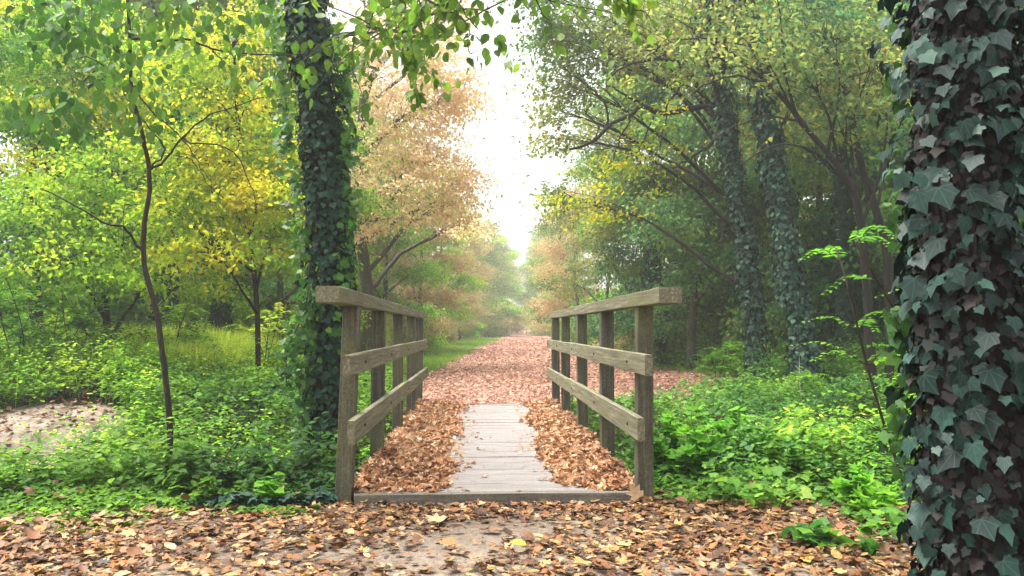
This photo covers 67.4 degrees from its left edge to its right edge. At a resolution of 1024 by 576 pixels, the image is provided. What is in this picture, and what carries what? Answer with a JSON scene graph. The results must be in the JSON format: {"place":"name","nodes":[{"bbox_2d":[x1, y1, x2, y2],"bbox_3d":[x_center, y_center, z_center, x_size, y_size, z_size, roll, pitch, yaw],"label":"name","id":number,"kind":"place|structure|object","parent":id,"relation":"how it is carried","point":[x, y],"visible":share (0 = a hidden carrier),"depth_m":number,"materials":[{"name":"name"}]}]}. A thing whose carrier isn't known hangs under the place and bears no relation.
{"place":"outdoors","nodes":[
{"label":"outdoors","id":0,"kind":"place"},
{"bbox_2d":[0,403,153,470],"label":"bare ground","id":1,"kind":"structure","parent":0,"point":[17,433],"depth_m":8.34,"materials":[{"name":"soil"}]},
{"bbox_2d":[0,386,156,450],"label":"fallen leaves","id":2,"kind":"object","parent":1,"relation":"on","point":[9,408],"visible":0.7,"depth_m":8.66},
{"bbox_2d":[55,320,390,384],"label":"tall grass","id":3,"kind":"structure","parent":0,"point":[221,338],"depth_m":11.51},
{"bbox_2d":[0,0,828,324],"label":"sky","id":4,"kind":"structure","parent":0,"point":[497,134],"materials":[{"name":"white"}]},
{"bbox_2d":[0,328,908,508],"bbox_3d":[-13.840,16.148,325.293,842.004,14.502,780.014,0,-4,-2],"label":"ground","id":5,"kind":"structure","parent":0,"point":[78,402],"depth_m":9.18,"materials":[{"name":"soil"}]},
{"bbox_2d":[0,262,97,371],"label":"compound shrub","id":6,"kind":"object","parent":5,"relation":"on","point":[23,341],"visible":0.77,"depth_m":10.21,"materials":[{"name":"green plant"}]},
{"bbox_2d":[0,270,101,348],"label":"bush","id":7,"kind":"object","parent":5,"relation":"on","point":[70,298],"visible":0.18,"depth_m":14.35,"materials":[{"name":"green plant"}]},
{"bbox_2d":[6,266,140,350],"bbox_3d":[-6.080,0.498,10.643,1.939,1.554,1.505,-3,-5,37],"label":"compound shrub","id":8,"kind":"object","parent":5,"relation":"on","point":[83,326],"visible":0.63,"depth_m":10.72,"materials":[{"name":"green plant"}]},
{"bbox_2d":[0,0,154,337],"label":"evergreen tree","id":9,"kind":"object","parent":5,"relation":"on","point":[8,251],"visible":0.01,"depth_m":16.16,"materials":[{"name":"green plant"}]},
{"bbox_2d":[42,253,183,331],"bbox_3d":[-9.892,0.457,18.041,4.387,3.197,4.214,-1,-4,13],"label":"bush","id":10,"kind":"object","parent":5,"relation":"on","point":[141,317],"visible":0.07,"depth_m":17.61,"materials":[{"name":"green plant"}]},
{"bbox_2d":[0,0,235,322],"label":"broadleaf tree","id":11,"kind":"object","parent":5,"relation":"on","point":[109,175],"visible":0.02,"depth_m":17.70,"materials":[{"name":"green plant"}]},
{"bbox_2d":[0,122,248,337],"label":"lime tree","id":12,"kind":"object","parent":5,"relation":"on","point":[106,271],"visible":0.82,"depth_m":10.40,"materials":[{"name":"green plant"}]},
{"bbox_2d":[0,0,256,351],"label":"yellow tree","id":13,"kind":"object","parent":5,"relation":"on","point":[39,79],"visible":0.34,"depth_m":12.31,"materials":[{"name":"green plant"}]},
{"bbox_2d":[9,1,281,324],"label":"broadleaf tree","id":14,"kind":"object","parent":5,"relation":"on","point":[203,260],"visible":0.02,"depth_m":23.74,"materials":[{"name":"green plant"}]},
{"bbox_2d":[0,317,297,471],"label":"tall weeds","id":15,"kind":"object","parent":5,"relation":"on","point":[110,376],"visible":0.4,"depth_m":9.10,"materials":[{"name":"green plant"}]},
{"bbox_2d":[4,0,304,465],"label":"sapling","id":16,"kind":"object","parent":5,"relation":"on","point":[61,35],"visible":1,"depth_m":4.94,"materials":[{"name":"green plant"}]},
{"bbox_2d":[13,352,311,470],"bbox_3d":[-4.844,1.643,10.188,4.336,1.867,7.097,0,-4,-2],"label":"ivy ground cover","id":17,"kind":"object","parent":5,"relation":"on","point":[55,392],"visible":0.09,"depth_m":8.64,"materials":[{"name":"green plant"}]},
{"bbox_2d":[133,302,218,343],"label":"compound shrub","id":18,"kind":"object","parent":5,"relation":"on","point":[181,317],"visible":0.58,"depth_m":11.39,"materials":[{"name":"green plant"}]},
{"bbox_2d":[0,0,360,330],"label":"ivy tree","id":19,"kind":"object","parent":5,"relation":"on","point":[163,271],"visible":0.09,"depth_m":16.57,"materials":[{"name":"green plant"}]},
{"bbox_2d":[0,405,369,493],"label":"tall weeds","id":20,"kind":"object","parent":5,"relation":"on","point":[99,458],"visible":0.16,"depth_m":4.94,"materials":[{"name":"green plant"}]},
{"bbox_2d":[0,318,405,541],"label":"ground cover","id":21,"kind":"object","parent":5,"relation":"on","point":[45,500],"visible":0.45,"depth_m":8.15,"materials":[{"name":"green plant"}]},
{"bbox_2d":[162,457,247,501],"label":"leafy plant","id":22,"kind":"object","parent":5,"relation":"on","point":[178,481],"visible":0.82,"depth_m":4.66,"materials":[{"name":"green plant"}]},
{"bbox_2d":[61,0,356,376],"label":"yellow tree","id":23,"kind":"object","parent":5,"relation":"on","point":[243,196],"visible":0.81,"depth_m":10.36,"materials":[{"name":"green plant"}]},
{"bbox_2d":[147,277,270,335],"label":"bush","id":24,"kind":"object","parent":5,"relation":"on","point":[237,309],"visible":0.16,"depth_m":20.26,"materials":[{"name":"green plant"}]},
{"bbox_2d":[124,17,317,320],"bbox_3d":[-10.189,-3.803,25.805,8.379,11.784,9.130,-4,-5,43],"label":"broadleaf tree","id":25,"kind":"object","parent":5,"relation":"on","point":[248,275],"visible":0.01,"depth_m":25.14,"materials":[{"name":"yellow plant"}]},
{"bbox_2d":[89,439,361,511],"bbox_3d":[-2.157,1.707,5.877,2.213,1.195,3.140,0,-4,-2],"label":"ivy ground cover","id":26,"kind":"object","parent":5,"relation":"on","point":[323,494],"visible":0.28,"depth_m":4.44,"materials":[{"name":"green plant"}]},
{"bbox_2d":[102,318,367,406],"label":"tall weeds","id":27,"kind":"object","parent":5,"relation":"on","point":[211,351],"visible":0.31,"depth_m":9.95,"materials":[{"name":"green plant"}]},
{"bbox_2d":[110,0,376,333],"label":"ivy tree","id":28,"kind":"object","parent":5,"relation":"on","point":[216,316],"visible":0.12,"depth_m":18.54,"materials":[{"name":"green plant"}]},
{"bbox_2d":[222,302,302,364],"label":"compound shrub","id":29,"kind":"object","parent":5,"relation":"on","point":[274,325],"visible":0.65,"depth_m":12.30,"materials":[{"name":"green plant"}]},
{"bbox_2d":[252,464,289,498],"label":"leafy plant","id":30,"kind":"object","parent":5,"relation":"on","point":[268,487],"visible":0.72,"depth_m":4.53,"materials":[{"name":"green plant"}]},
{"bbox_2d":[232,265,314,336],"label":"bush","id":31,"kind":"object","parent":5,"relation":"on","point":[271,302],"visible":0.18,"depth_m":22.74,"materials":[{"name":"green plant"}]},
{"bbox_2d":[160,11,406,338],"bbox_3d":[-5.335,-2.270,17.194,5.525,7.944,5.280,-3,-5,35],"label":"broadleaf tree","id":32,"kind":"object","parent":5,"relation":"on","point":[282,266],"visible":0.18,"depth_m":17.28,"materials":[{"name":"green plant"}]},
{"bbox_2d":[191,0,390,307],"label":"broadleaf tree","id":33,"kind":"object","parent":5,"relation":"on","point":[285,182],"visible":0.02,"depth_m":27.31,"materials":[{"name":"green plant"}]},
{"bbox_2d":[203,19,404,307],"bbox_3d":[-6.777,-3.611,27.049,7.764,11.680,8.123,-1,-4,20],"label":"broadleaf tree","id":34,"kind":"object","parent":5,"relation":"on","point":[380,268],"visible":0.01,"depth_m":28.02,"materials":[{"name":"green plant"}]},
{"bbox_2d":[211,337,501,409],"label":"mown grass","id":35,"kind":"structure","parent":5,"relation":"on","point":[442,355],"depth_m":30.13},
{"bbox_2d":[289,36,451,320],"bbox_3d":[-6.910,-4.161,33.069,8.865,13.757,9.202,1,-4,-13],"label":"broadleaf tree","id":36,"kind":"object","parent":5,"relation":"on","point":[390,257],"visible":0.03,"depth_m":32.21,"materials":[{"name":"orange plant"}]},
{"bbox_2d":[283,298,457,357],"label":"tall weeds","id":37,"kind":"object","parent":5,"relation":"on","point":[290,305],"visible":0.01,"depth_m":26.50,"materials":[{"name":"green plant"}]},
{"bbox_2d":[386,314,406,345],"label":"bush","id":38,"kind":"object","parent":5,"relation":"on","point":[391,321],"visible":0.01,"depth_m":29.91,"materials":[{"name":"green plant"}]},
{"bbox_2d":[351,114,460,334],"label":"broadleaf tree","id":39,"kind":"object","parent":5,"relation":"on","point":[420,270],"visible":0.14,"depth_m":31.80,"materials":[{"name":"green plant"}]},
{"bbox_2d":[368,124,463,311],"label":"broadleaf tree","id":40,"kind":"object","parent":5,"relation":"on","point":[448,249],"visible":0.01,"depth_m":46.37,"materials":[{"name":"orange plant"}]},
{"bbox_2d":[309,0,529,351],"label":"autumn tree","id":41,"kind":"object","parent":5,"relation":"on","point":[448,183],"visible":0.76,"depth_m":21.08,"materials":[{"name":"orange plant"}]},
{"bbox_2d":[368,161,486,339],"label":"broadleaf tree","id":42,"kind":"object","parent":5,"relation":"on","point":[409,290],"visible":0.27,"depth_m":35.56,"materials":[{"name":"orange plant"}]},
{"bbox_2d":[414,300,450,347],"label":"bush","id":43,"kind":"object","parent":5,"relation":"on","point":[434,342],"visible":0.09,"depth_m":39.45,"materials":[{"name":"green plant"}]},
{"bbox_2d":[0,362,880,502],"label":"fallen leaves","id":44,"kind":"object","parent":5,"relation":"on","point":[29,490],"visible":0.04,"depth_m":4.93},
{"bbox_2d":[395,202,495,343],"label":"broadleaf tree","id":45,"kind":"object","parent":5,"relation":"on","point":[470,280],"visible":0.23,"depth_m":45.32,"materials":[{"name":"green plant"}]},
{"bbox_2d":[435,315,461,344],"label":"bush","id":46,"kind":"object","parent":5,"relation":"on","point":[452,336],"visible":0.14,"depth_m":47.50,"materials":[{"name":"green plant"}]},
{"bbox_2d":[428,215,505,340],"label":"broadleaf tree","id":47,"kind":"object","parent":5,"relation":"on","point":[473,297],"visible":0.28,"depth_m":57.94,"materials":[{"name":"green plant"}]},
{"bbox_2d":[243,0,693,472],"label":"ivy tree","id":48,"kind":"object","parent":5,"relation":"on","point":[326,140],"visible":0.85,"depth_m":5.81,"materials":[{"name":"green plant"}]},
{"bbox_2d":[451,316,486,339],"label":"bush","id":49,"kind":"object","parent":5,"relation":"on","point":[473,335],"visible":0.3,"depth_m":61.22,"materials":[{"name":"green plant"}]},
{"bbox_2d":[456,303,506,336],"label":"bush","id":50,"kind":"object","parent":5,"relation":"on","point":[490,332],"visible":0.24,"depth_m":77.11,"materials":[{"name":"green plant"}]},
{"bbox_2d":[446,222,516,333],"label":"broadleaf tree","id":51,"kind":"object","parent":5,"relation":"on","point":[493,299],"visible":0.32,"depth_m":74.86,"materials":[{"name":"green plant"}]},
{"bbox_2d":[463,217,520,333],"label":"broadleaf tree","id":52,"kind":"object","parent":5,"relation":"on","point":[507,287],"visible":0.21,"depth_m":92.15,"materials":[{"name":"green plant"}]},
{"bbox_2d":[470,299,520,336],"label":"bush","id":53,"kind":"object","parent":5,"relation":"on","point":[510,321],"visible":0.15,"depth_m":78.71,"materials":[{"name":"orange plant"}]},
{"bbox_2d":[315,286,681,506],"bbox_3d":[-0.199,1.177,7.156,1.937,2.111,6.400,0,-4,-2],"label":"footbridge","id":54,"kind":"object","parent":5,"relation":"on","point":[502,482],"visible":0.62,"depth_m":5.29,"materials":[{"name":"brown wood"}]},
{"bbox_2d":[352,398,643,500],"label":"fallen leaves","id":55,"kind":"object","parent":54,"relation":"on","point":[571,445],"depth_m":5.86,"materials":[{"name":"plant"}]},
{"bbox_2d":[474,233,526,304],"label":"broadleaf tree","id":56,"kind":"object","parent":5,"relation":"on","point":[512,256],"visible":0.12,"depth_m":98.65,"materials":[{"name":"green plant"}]},
{"bbox_2d":[478,295,527,335],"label":"bush","id":57,"kind":"object","parent":5,"relation":"on","point":[516,310],"visible":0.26,"depth_m":79.54,"materials":[{"name":"green plant"}]},
{"bbox_2d":[490,247,523,307],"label":"broadleaf tree","id":58,"kind":"object","parent":5,"relation":"on","point":[520,274],"visible":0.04,"depth_m":105.77,"materials":[{"name":"green plant"}]},
{"bbox_2d":[495,304,531,335],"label":"bush","id":59,"kind":"object","parent":5,"relation":"on","point":[518,330],"visible":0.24,"depth_m":81.46,"materials":[{"name":"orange plant"}]},
{"bbox_2d":[502,249,530,309],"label":"broadleaf tree","id":60,"kind":"object","parent":5,"relation":"on","point":[514,253],"visible":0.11,"depth_m":112.71,"materials":[{"name":"grey plant"}]},
{"bbox_2d":[510,242,554,307],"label":"broadleaf tree","id":61,"kind":"object","parent":5,"relation":"on","point":[528,250],"visible":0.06,"depth_m":107.99,"materials":[{"name":"orange plant"}]},
{"bbox_2d":[521,307,550,335],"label":"bush","id":62,"kind":"object","parent":5,"relation":"on","point":[533,331],"visible":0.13,"depth_m":82.97,"materials":[{"name":"green plant"}]},
{"bbox_2d":[509,226,579,304],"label":"broadleaf tree","id":63,"kind":"object","parent":5,"relation":"on","point":[528,273],"visible":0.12,"depth_m":100.59,"materials":[{"name":"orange plant"}]},
{"bbox_2d":[523,233,585,335],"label":"broadleaf tree","id":64,"kind":"object","parent":5,"relation":"on","point":[536,326],"visible":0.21,"depth_m":62.16,"materials":[{"name":"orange plant"}]},
{"bbox_2d":[516,189,605,325],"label":"broadleaf tree","id":65,"kind":"object","parent":5,"relation":"on","point":[541,228],"visible":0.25,"depth_m":47.76,"materials":[{"name":"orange plant"}]},
{"bbox_2d":[520,183,614,330],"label":"broadleaf tree","id":66,"kind":"object","parent":5,"relation":"on","point":[552,305],"visible":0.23,"depth_m":38.12,"materials":[{"name":"orange plant"}]},
{"bbox_2d":[525,141,667,344],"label":"broadleaf tree","id":67,"kind":"object","parent":5,"relation":"on","point":[571,281],"visible":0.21,"depth_m":30.00,"materials":[{"name":"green plant"}]},
{"bbox_2d":[573,285,632,345],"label":"bush","id":68,"kind":"object","parent":5,"relation":"on","point":[600,291],"visible":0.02,"depth_m":33.84,"materials":[{"name":"green plant"}]},
{"bbox_2d":[593,309,634,351],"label":"bush","id":69,"kind":"object","parent":5,"relation":"on","point":[617,345],"visible":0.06,"depth_m":27.02,"materials":[{"name":"green plant"}]},
{"bbox_2d":[484,0,750,353],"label":"arching tree","id":70,"kind":"object","parent":5,"relation":"on","point":[572,34],"visible":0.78,"depth_m":15.67,"materials":[{"name":"green plant"}]},
{"bbox_2d":[572,391,702,450],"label":"shrub","id":71,"kind":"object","parent":5,"relation":"on","point":[653,419],"depth_m":9.48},
{"bbox_2d":[559,87,718,357],"bbox_3d":[4.077,-2.040,24.574,5.409,9.095,5.388,0,-4,-7],"label":"broadleaf tree","id":72,"kind":"object","parent":5,"relation":"on","point":[633,270],"visible":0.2,"depth_m":23.65,"materials":[{"name":"green plant"}]},
{"bbox_2d":[550,335,737,376],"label":"fallen leaves","id":73,"kind":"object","parent":5,"relation":"on","point":[699,370],"depth_m":19.39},
{"bbox_2d":[559,6,758,367],"bbox_3d":[4.111,-2.978,22.395,6.710,10.871,6.704,1,-4,-18],"label":"ivy tree","id":74,"kind":"object","parent":5,"relation":"on","point":[660,346],"visible":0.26,"depth_m":21.97,"materials":[{"name":"green plant"}]},
{"bbox_2d":[562,2,799,326],"bbox_3d":[6.848,-4.961,27.936,9.308,13.758,9.095,-2,-4,27],"label":"broadleaf tree","id":75,"kind":"object","parent":5,"relation":"on","point":[718,165],"visible":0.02,"depth_m":27.68,"materials":[{"name":"green plant"}]},
{"bbox_2d":[653,404,727,476],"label":"bramble","id":76,"kind":"object","parent":5,"relation":"on","point":[687,452],"visible":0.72,"depth_m":5.17,"materials":[{"name":"green plant"}]},
{"bbox_2d":[570,0,811,369],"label":"evergreen tree","id":77,"kind":"object","parent":5,"relation":"on","point":[667,209],"visible":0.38,"depth_m":19.81,"materials":[{"name":"green plant"}]},
{"bbox_2d":[653,283,740,361],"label":"bush","id":78,"kind":"object","parent":5,"relation":"on","point":[713,306],"visible":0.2,"depth_m":21.59,"materials":[{"name":"green plant"}]},
{"bbox_2d":[602,0,818,379],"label":"ivy tree","id":79,"kind":"object","parent":5,"relation":"on","point":[747,258],"visible":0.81,"depth_m":14.02,"materials":[{"name":"green plant"}]},
{"bbox_2d":[690,341,746,386],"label":"compound shrub","id":80,"kind":"object","parent":5,"relation":"on","point":[715,369],"visible":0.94,"depth_m":14.03,"materials":[{"name":"green plant"}]},
{"bbox_2d":[560,325,901,377],"bbox_3d":[26.242,2.309,38.657,48.084,2.398,45.386,0,-4,-2],"label":"ground cover","id":81,"kind":"object","parent":5,"relation":"on","point":[699,364],"visible":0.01,"depth_m":19.27,"materials":[{"name":"green plant"}]},
{"bbox_2d":[685,403,783,477],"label":"bramble","id":82,"kind":"object","parent":5,"relation":"on","point":[730,422],"visible":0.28,"depth_m":5.97,"materials":[{"name":"green plant"}]},
{"bbox_2d":[570,338,924,505],"bbox_3d":[6.157,1.509,12.191,7.853,2.595,18.473,-3,-5,35],"label":"ground cover","id":83,"kind":"object","parent":5,"relation":"on","point":[698,490],"visible":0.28,"depth_m":5.62,"materials":[{"name":"green plant"}]},
{"bbox_2d":[590,363,917,483],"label":"tall weeds","id":84,"kind":"object","parent":5,"relation":"on","point":[860,406],"visible":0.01,"depth_m":5.67,"materials":[{"name":"green plant"}]},
{"bbox_2d":[646,3,890,370],"bbox_3d":[6.777,-3.611,19.412,6.736,11.369,6.761,-1,-4,20],"label":"evergreen tree","id":85,"kind":"object","parent":5,"relation":"on","point":[774,310],"visible":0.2,"depth_m":18.40,"materials":[{"name":"green plant"}]},
{"bbox_2d":[657,452,906,540],"bbox_3d":[2.766,1.101,3.804,3.482,0.384,3.050,0,-4,-2],"label":"ivy ground cover","id":86,"kind":"object","parent":5,"relation":"on","point":[895,516],"visible":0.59,"depth_m":4.51,"materials":[{"name":"green plant"}]},
{"bbox_2d":[672,0,895,396],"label":"ivy tree","id":87,"kind":"object","parent":5,"relation":"on","point":[794,302],"visible":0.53,"depth_m":13.15,"materials":[{"name":"green plant"}]},
{"bbox_2d":[746,430,826,481],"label":"bramble","id":88,"kind":"object","parent":5,"relation":"on","point":[792,452],"visible":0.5,"depth_m":5.10,"materials":[{"name":"green plant"}]},
{"bbox_2d":[670,0,913,407],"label":"leaning tree","id":89,"kind":"object","parent":5,"relation":"on","point":[783,94],"visible":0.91,"depth_m":11.14,"materials":[{"name":"green plant"}]},
{"bbox_2d":[674,0,910,337],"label":"broadleaf tree","id":90,"kind":"object","parent":5,"relation":"on","point":[764,223],"visible":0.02,"depth_m":21.57,"materials":[{"name":"green plant"}]},
{"bbox_2d":[686,0,914,363],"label":"ivy tree","id":91,"kind":"object","parent":5,"relation":"on","point":[845,225],"visible":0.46,"depth_m":16.33,"materials":[{"name":"green plant"}]},
{"bbox_2d":[781,373,828,406],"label":"compound shrub","id":92,"kind":"object","parent":5,"relation":"on","point":[808,383],"visible":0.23,"depth_m":11.13,"materials":[{"name":"green plant"}]},
{"bbox_2d":[702,0,918,385],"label":"leaning tree","id":93,"kind":"object","parent":5,"relation":"on","point":[886,255],"visible":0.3,"depth_m":12.27,"materials":[{"name":"green plant"}]},
{"bbox_2d":[760,4,879,241],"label":"broadleaf tree","id":94,"kind":"object","parent":5,"relation":"on","point":[806,205],"depth_m":22.86,"materials":[{"name":"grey plant"}]},
{"bbox_2d":[781,516,882,559],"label":"leafy plant","id":95,"kind":"object","parent":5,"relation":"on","point":[818,530],"visible":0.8,"depth_m":3.65,"materials":[{"name":"green plant"}]},
{"bbox_2d":[667,314,1023,398],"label":"tall weeds","id":96,"kind":"object","parent":5,"relation":"on","point":[838,365],"visible":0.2,"depth_m":13.67,"materials":[{"name":"green plant"}]},
{"bbox_2d":[790,225,926,505],"bbox_3d":[1.903,0.474,3.438,1.258,1.596,1.013,0,-4,-2],"label":"compound shrub","id":97,"kind":"object","parent":5,"relation":"on","point":[861,232],"visible":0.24,"depth_m":3.42,"materials":[{"name":"green plant"}]},
{"bbox_2d":[812,244,916,345],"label":"bush","id":98,"kind":"object","parent":5,"relation":"on","point":[879,319],"visible":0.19,"depth_m":17.88,"materials":[{"name":"green plant"}]},
{"bbox_2d":[737,0,1023,325],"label":"evergreen tree","id":99,"kind":"object","parent":5,"relation":"on","point":[817,282],"visible":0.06,"depth_m":16.89,"materials":[{"name":"green plant"}]},
{"bbox_2d":[823,0,1023,338],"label":"evergreen tree","id":100,"kind":"object","parent":5,"relation":"on","point":[888,210],"visible":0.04,"depth_m":14.86,"materials":[{"name":"green plant"}]},
{"bbox_2d":[867,0,1023,575],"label":"ivy tree","id":101,"kind":"object","parent":5,"relation":"on","point":[959,199],"visible":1,"depth_m":2.35,"materials":[{"name":"green plant"}]},
{"bbox_2d":[0,503,915,575],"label":"path","id":102,"kind":"structure","parent":0,"point":[462,536],"depth_m":3.62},
{"bbox_2d":[0,487,925,575],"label":"fallen leaves","id":103,"kind":"object","parent":102,"relation":"on","point":[27,537],"depth_m":3.71,"materials":[{"name":"plant"}]},
{"bbox_2d":[675,509,770,514],"bbox_3d":[1.206,1.264,4.331,0.583,0.034,0.033,0,-4,-3],"label":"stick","id":104,"kind":"object","parent":102,"relation":"on","point":[702,511],"visible":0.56,"depth_m":4.32,"materials":[{"name":"wood"}]},
{"bbox_2d":[828,460,903,522],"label":"leafy plant","id":105,"kind":"object","parent":102,"relation":"on","point":[863,486],"visible":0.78,"depth_m":4.30,"materials":[{"name":"green plant"}]},
{"bbox_2d":[404,329,717,415],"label":"path","id":106,"kind":"structure","parent":0,"point":[529,378],"depth_m":16.88,"materials":[{"name":"brown soil"}]},
{"bbox_2d":[389,336,742,414],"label":"fallen leaves","id":107,"kind":"object","parent":106,"relation":"on","point":[526,345],"visible":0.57,"depth_m":17.60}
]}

